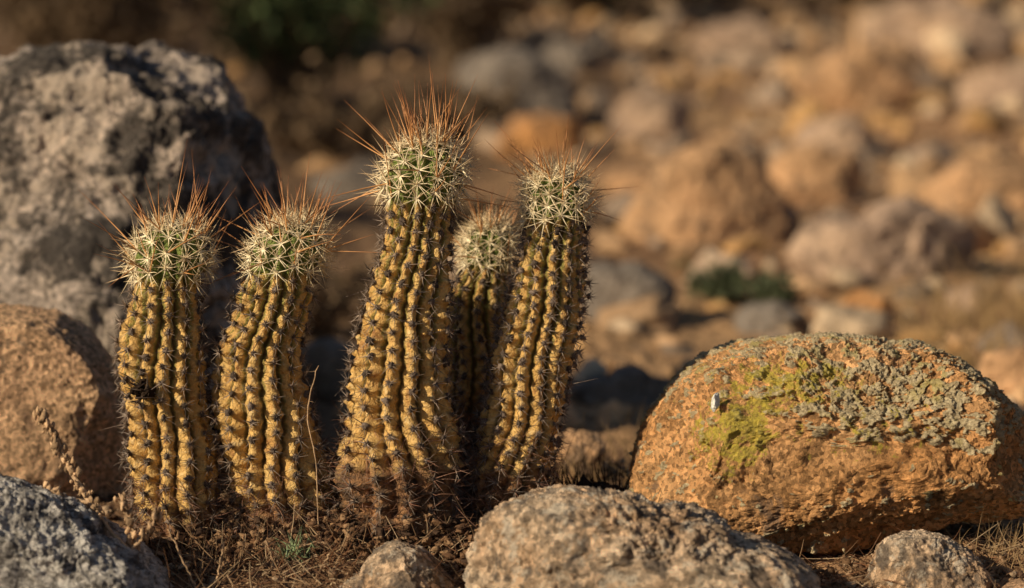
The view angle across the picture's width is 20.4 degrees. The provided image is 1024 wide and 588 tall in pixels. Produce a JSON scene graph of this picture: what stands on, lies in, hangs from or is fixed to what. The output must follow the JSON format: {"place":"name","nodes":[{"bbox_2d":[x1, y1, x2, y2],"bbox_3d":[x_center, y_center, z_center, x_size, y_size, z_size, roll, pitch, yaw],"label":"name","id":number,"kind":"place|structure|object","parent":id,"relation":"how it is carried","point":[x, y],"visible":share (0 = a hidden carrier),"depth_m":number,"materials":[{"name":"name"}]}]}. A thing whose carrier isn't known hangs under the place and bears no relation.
{"place":"outdoors","nodes":[
{"label":"outdoors","id":0,"kind":"place"},
{"bbox_2d":[377,0,428,26],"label":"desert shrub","id":1,"kind":"object","parent":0,"point":[391,2],"visible":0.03,"depth_m":10.56,"materials":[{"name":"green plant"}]},
{"bbox_2d":[0,0,1023,587],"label":"ground","id":2,"kind":"structure","parent":0,"point":[724,112],"depth_m":4.84,"materials":[{"name":"soil"}]},
{"bbox_2d":[0,303,130,498],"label":"tan rock","id":3,"kind":"object","parent":2,"relation":"on","point":[55,363],"visible":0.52,"depth_m":1.81,"materials":[{"name":"stone"}]},
{"bbox_2d":[32,405,130,549],"bbox_3d":[-0.229,0.124,1.573,0.100,0.122,0.019,3,4,38],"label":"dry weed","id":4,"kind":"object","parent":2,"relation":"on","point":[57,445],"visible":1,"depth_m":1.59,"materials":[{"name":"brown plant"}]},
{"bbox_2d":[0,474,174,587],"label":"granite rock","id":5,"kind":"object","parent":2,"relation":"on","point":[48,539],"visible":0.98,"depth_m":1.52,"materials":[{"name":"grey stone"}]},
{"bbox_2d":[0,0,177,56],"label":"desert shrub","id":6,"kind":"object","parent":2,"relation":"on","point":[1,54],"visible":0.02,"depth_m":8.18,"materials":[{"name":"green plant"}]},
{"bbox_2d":[43,481,162,550],"bbox_3d":[-0.228,0.142,1.566,0.073,0.076,0.015,1,4,15],"label":"dry weed","id":7,"kind":"object","parent":2,"relation":"on","point":[132,542],"visible":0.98,"depth_m":1.56,"materials":[{"name":"brown plant"}]},
{"bbox_2d":[0,0,216,52],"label":"desert shrub","id":8,"kind":"object","parent":2,"relation":"on","point":[64,22],"visible":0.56,"depth_m":6.13,"materials":[{"name":"brown plant"}]},
{"bbox_2d":[0,40,284,450],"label":"weathered boulder","id":9,"kind":"object","parent":2,"relation":"on","point":[96,124],"visible":0.41,"depth_m":2.04,"materials":[{"name":"stone"}]},
{"bbox_2d":[80,143,263,551],"bbox_3d":[-0.200,0.038,1.675,0.107,0.258,0.130,0,4,0],"label":"hedgehog cactus","id":10,"kind":"object","parent":2,"relation":"on","point":[175,471],"visible":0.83,"depth_m":1.66,"materials":[{"name":"plant"}]},
{"bbox_2d":[120,372,169,413],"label":"withered flower","id":11,"kind":"object","parent":10,"relation":"attached to","point":[140,390],"visible":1,"depth_m":1.64,"materials":[{"name":"plant"}]},
{"bbox_2d":[148,520,292,587],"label":"dry grass","id":12,"kind":"structure","parent":2,"relation":"on","point":[215,540],"depth_m":1.61,"materials":[{"name":"brown plant"}]},
{"bbox_2d":[237,78,262,110],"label":"desert shrub","id":13,"kind":"object","parent":2,"relation":"on","point":[252,80],"depth_m":4.02,"materials":[{"name":"plant"}]},
{"bbox_2d":[168,523,334,587],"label":"dry weed","id":14,"kind":"object","parent":2,"relation":"on","point":[218,570],"visible":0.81,"depth_m":1.59,"materials":[{"name":"brown plant"}]},
{"bbox_2d":[193,0,380,60],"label":"desert shrub","id":15,"kind":"object","parent":2,"relation":"on","point":[213,50],"visible":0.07,"depth_m":8.08,"materials":[{"name":"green plant"}]},
{"bbox_2d":[200,151,380,540],"bbox_3d":[-0.132,0.042,1.670,0.121,0.251,0.113,0,4,0],"label":"hedgehog cactus","id":16,"kind":"object","parent":2,"relation":"on","point":[260,393],"visible":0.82,"depth_m":1.66,"materials":[{"name":"plant"}]},
{"bbox_2d":[264,528,329,565],"bbox_3d":[-0.123,0.143,1.614,0.028,0.025,0.039,2,4,32],"label":"green sprout","id":17,"kind":"object","parent":2,"relation":"on","point":[297,552],"visible":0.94,"depth_m":1.61,"materials":[{"name":"green plant"}]},
{"bbox_2d":[161,0,449,107],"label":"desert shrub","id":18,"kind":"object","parent":2,"relation":"on","point":[277,27],"visible":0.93,"depth_m":6.48,"materials":[{"name":"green plant"}]},
{"bbox_2d":[124,498,487,572],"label":"dead tissue clods","id":19,"kind":"object","parent":2,"relation":"on","point":[380,538],"visible":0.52,"depth_m":1.64,"materials":[{"name":"plant"}]},
{"bbox_2d":[306,365,318,524],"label":"dry weed","id":20,"kind":"object","parent":2,"relation":"on","point":[309,401],"visible":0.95,"depth_m":1.64,"materials":[{"name":"brown plant"}]},
{"bbox_2d":[245,54,414,160],"bbox_3d":[-0.339,-0.315,4.953,0.366,0.203,0.398,0,4,0],"label":"desert shrub","id":21,"kind":"object","parent":2,"relation":"on","point":[317,126],"visible":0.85,"depth_m":4.89,"materials":[{"name":"brown plant"}]},
{"bbox_2d":[310,158,386,203],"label":"background rock","id":22,"kind":"object","parent":2,"relation":"on","point":[350,178],"visible":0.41,"depth_m":4.48,"materials":[{"name":"grey stone"}]},
{"bbox_2d":[339,540,455,587],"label":"granite rock","id":23,"kind":"object","parent":2,"relation":"on","point":[394,564],"visible":0.99,"depth_m":1.56,"materials":[{"name":"grey stone"}]},
{"bbox_2d":[303,61,522,546],"bbox_3d":[-0.062,0.014,1.667,0.120,0.311,0.122,2,4,34],"label":"hedgehog cactus","id":24,"kind":"object","parent":2,"relation":"on","point":[400,448],"visible":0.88,"depth_m":1.65,"materials":[{"name":"plant"}]},
{"bbox_2d":[385,0,538,67],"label":"desert shrub","id":25,"kind":"object","parent":2,"relation":"on","point":[466,26],"visible":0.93,"depth_m":7.89,"materials":[{"name":"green plant"}]},
{"bbox_2d":[445,184,525,505],"bbox_3d":[-0.030,0.044,1.758,0.095,0.227,0.108,-3,5,-45],"label":"hedgehog cactus","id":26,"kind":"object","parent":2,"relation":"on","point":[484,254],"visible":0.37,"depth_m":1.74,"materials":[{"name":"plant"}]},
{"bbox_2d":[0,0,1023,429],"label":"scattered stones","id":27,"kind":"object","parent":2,"relation":"on","point":[950,48],"visible":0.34,"depth_m":5.45,"materials":[{"name":"brown stone"}]},
{"bbox_2d":[455,45,579,119],"bbox_3d":[0.010,-0.405,6.083,0.274,0.256,0.273,0,4,0],"label":"background rock","id":28,"kind":"object","parent":2,"relation":"on","point":[545,85],"visible":0.48,"depth_m":5.99,"materials":[{"name":"grey stone"}]},
{"bbox_2d":[495,112,585,159],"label":"background rock","id":29,"kind":"object","parent":2,"relation":"on","point":[525,132],"visible":0.69,"depth_m":5.29,"materials":[{"name":"orange stone"}]},
{"bbox_2d":[456,117,639,524],"bbox_3d":[0.005,0.031,1.685,0.126,0.276,0.099,1,4,12],"label":"hedgehog cactus","id":30,"kind":"object","parent":2,"relation":"on","point":[531,361],"visible":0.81,"depth_m":1.67,"materials":[{"name":"plant"}]},
{"bbox_2d":[80,457,1023,587],"bbox_3d":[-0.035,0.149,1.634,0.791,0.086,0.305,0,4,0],"label":"dry plant litter","id":31,"kind":"object","parent":2,"relation":"on","point":[305,563],"visible":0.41,"depth_m":1.60,"materials":[{"name":"brown plant"}]},
{"bbox_2d":[540,39,603,78],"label":"background rock","id":32,"kind":"object","parent":2,"relation":"on","point":[574,58],"visible":0.53,"depth_m":7.47,"materials":[{"name":"grey stone"}]},
{"bbox_2d":[549,429,606,484],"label":"background rock","id":33,"kind":"object","parent":2,"relation":"on","point":[577,442],"visible":0.3,"depth_m":1.93,"materials":[{"name":"beige stone"}]},
{"bbox_2d":[536,0,653,22],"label":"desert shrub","id":34,"kind":"object","parent":2,"relation":"on","point":[578,9],"visible":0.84,"depth_m":10.09,"materials":[{"name":"plant"}]},
{"bbox_2d":[547,399,644,491],"bbox_3d":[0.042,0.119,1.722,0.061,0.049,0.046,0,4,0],"label":"dry grass","id":35,"kind":"structure","parent":2,"relation":"on","point":[585,481],"depth_m":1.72,"materials":[{"name":"plant"}]},
{"bbox_2d":[568,364,669,405],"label":"background rock","id":36,"kind":"object","parent":2,"relation":"on","point":[633,385],"visible":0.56,"depth_m":2.41,"materials":[{"name":"grey stone"}]},
{"bbox_2d":[605,169,650,193],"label":"background rock","id":37,"kind":"object","parent":2,"relation":"on","point":[634,179],"visible":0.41,"depth_m":4.70,"materials":[{"name":"beige stone"}]},
{"bbox_2d":[583,260,676,322],"bbox_3d":[0.128,0.005,3.078,0.104,0.084,0.091,0,4,0],"label":"background rock","id":38,"kind":"object","parent":2,"relation":"on","point":[626,281],"visible":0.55,"depth_m":3.04,"materials":[{"name":"grey stone"}]},
{"bbox_2d":[462,484,820,587],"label":"granite rock","id":39,"kind":"object","parent":2,"relation":"on","point":[563,536],"visible":1,"depth_m":1.50,"materials":[{"name":"grey stone"}]},
{"bbox_2d":[608,89,693,139],"bbox_3d":[0.290,-0.353,5.848,0.171,0.139,0.156,1,4,16],"label":"background rock","id":40,"kind":"object","parent":2,"relation":"on","point":[656,114],"visible":0.66,"depth_m":5.79,"materials":[{"name":"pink stone"}]},
{"bbox_2d":[618,141,787,246],"bbox_3d":[0.261,-0.115,3.909,0.230,0.191,0.194,0,4,0],"label":"background rock","id":41,"kind":"object","parent":2,"relation":"on","point":[719,194],"visible":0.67,"depth_m":3.84,"materials":[{"name":"beige stone"}]},
{"bbox_2d":[670,254,771,303],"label":"desert shrub","id":42,"kind":"object","parent":2,"relation":"on","point":[727,282],"visible":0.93,"depth_m":3.21,"materials":[{"name":"green plant"}]},
{"bbox_2d":[688,15,799,66],"bbox_3d":[0.666,-0.698,8.171,0.319,0.208,0.251,0,4,0],"label":"background rock","id":43,"kind":"object","parent":2,"relation":"on","point":[756,35],"visible":0.59,"depth_m":8.07,"materials":[{"name":"beige stone"}]},
{"bbox_2d":[733,300,809,334],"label":"background rock","id":44,"kind":"object","parent":2,"relation":"on","point":[756,318],"visible":0.61,"depth_m":2.96,"materials":[{"name":"grey stone"}]},
{"bbox_2d":[740,272,804,304],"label":"desert shrub","id":45,"kind":"object","parent":2,"relation":"on","point":[774,288],"visible":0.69,"depth_m":3.16,"materials":[{"name":"green plant"}]},
{"bbox_2d":[783,203,801,243],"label":"background rock","id":46,"kind":"object","parent":2,"relation":"on","point":[792,216],"visible":0.22,"depth_m":3.90,"materials":[{"name":"brown stone"}]},
{"bbox_2d":[766,142,865,204],"bbox_3d":[0.489,-0.186,4.645,0.175,0.125,0.129,0,4,0],"label":"background rock","id":47,"kind":"object","parent":2,"relation":"on","point":[814,173],"visible":0.7,"depth_m":4.59,"materials":[{"name":"beige stone"}]},
{"bbox_2d":[624,331,1023,554],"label":"lichen covered boulder","id":48,"kind":"object","parent":2,"relation":"on","point":[834,443],"visible":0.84,"depth_m":1.64,"materials":[{"name":"stone"}]},
{"bbox_2d":[711,392,719,411],"bbox_3d":[0.117,0.062,1.633,0.005,0.011,0.006,0,4,0],"label":"white cocoon","id":49,"kind":"object","parent":48,"relation":"on","point":[715,402],"visible":1,"depth_m":1.63},
{"bbox_2d":[792,113,881,152],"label":"background rock","id":50,"kind":"object","parent":2,"relation":"on","point":[840,131],"visible":0.44,"depth_m":5.29,"materials":[{"name":"beige stone"}]},
{"bbox_2d":[793,0,896,10],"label":"desert shrub","id":51,"kind":"object","parent":2,"relation":"on","point":[881,3],"visible":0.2,"depth_m":11.17,"materials":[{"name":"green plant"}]},
{"bbox_2d":[795,44,920,113],"bbox_3d":[0.759,-0.444,6.260,0.271,0.209,0.206,0,4,0],"label":"background rock","id":52,"kind":"object","parent":2,"relation":"on","point":[874,78],"visible":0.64,"depth_m":6.18,"materials":[{"name":"beige stone"}]},
{"bbox_2d":[839,290,895,323],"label":"background rock","id":53,"kind":"object","parent":2,"relation":"on","point":[859,298],"visible":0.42,"depth_m":3.03,"materials":[{"name":"orange stone"}]},
{"bbox_2d":[786,196,977,286],"bbox_3d":[0.443,-0.047,3.430,0.231,0.145,0.207,0,4,0],"label":"background rock","id":54,"kind":"object","parent":2,"relation":"on","point":[897,232],"visible":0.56,"depth_m":3.35,"materials":[{"name":"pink stone"}]},
{"bbox_2d":[848,38,934,72],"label":"background rock","id":55,"kind":"object","parent":2,"relation":"on","point":[894,45],"visible":0.23,"depth_m":7.17,"materials":[{"name":"beige stone"}]},
{"bbox_2d":[768,270,1023,401],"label":"dry grass","id":56,"kind":"structure","parent":2,"relation":"on","point":[988,347],"depth_m":2.55,"materials":[{"name":"brown plant"}]},
{"bbox_2d":[814,569,1000,587],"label":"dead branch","id":57,"kind":"object","parent":2,"relation":"on","point":[821,570],"visible":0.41,"depth_m":1.59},
{"bbox_2d":[865,529,994,587],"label":"granite rock","id":58,"kind":"object","parent":2,"relation":"on","point":[915,558],"visible":0.98,"depth_m":1.58,"materials":[{"name":"grey stone"}]},
{"bbox_2d":[857,0,1015,59],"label":"background rock","id":59,"kind":"object","parent":2,"relation":"on","point":[991,33],"visible":0.55,"depth_m":8.29,"materials":[{"name":"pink stone"}]},
{"bbox_2d":[941,282,1001,313],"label":"background rock","id":60,"kind":"object","parent":2,"relation":"on","point":[965,294],"visible":0.32,"depth_m":3.11,"materials":[{"name":"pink stone"}]},
{"bbox_2d":[942,210,1001,254],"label":"background rock","id":61,"kind":"object","parent":2,"relation":"on","point":[987,235],"visible":0.21,"depth_m":3.77,"materials":[{"name":"beige stone"}]},
{"bbox_2d":[923,153,1023,215],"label":"background rock","id":62,"kind":"object","parent":2,"relation":"on","point":[970,183],"visible":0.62,"depth_m":4.19,"materials":[{"name":"beige stone"}]},
{"bbox_2d":[940,504,1023,574],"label":"dry grass","id":63,"kind":"structure","parent":2,"relation":"on","point":[1015,539],"depth_m":1.64,"materials":[{"name":"brown plant"}]},
{"bbox_2d":[956,65,1023,107],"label":"background rock","id":64,"kind":"object","parent":2,"relation":"on","point":[990,88],"visible":0.58,"depth_m":6.19,"materials":[{"name":"beige stone"}]},
{"bbox_2d":[978,346,1023,394],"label":"background rock","id":65,"kind":"object","parent":2,"relation":"on","point":[1001,365],"visible":0.55,"depth_m":2.43,"materials":[{"name":"beige stone"}]},
{"bbox_2d":[1001,579,1023,587],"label":"granite rock","id":66,"kind":"object","parent":2,"relation":"on","point":[1016,583],"visible":1,"depth_m":1.57,"materials":[{"name":"brown stone"}]},
{"bbox_2d":[670,0,771,11],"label":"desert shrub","id":67,"kind":"object","parent":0,"point":[692,2],"visible":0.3,"depth_m":11.07,"materials":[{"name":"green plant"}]},
{"bbox_2d":[823,224,1023,343],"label":"dry grass","id":68,"kind":"structure","parent":0,"point":[986,298],"depth_m":2.97,"materials":[{"name":"brown plant"}]}
]}

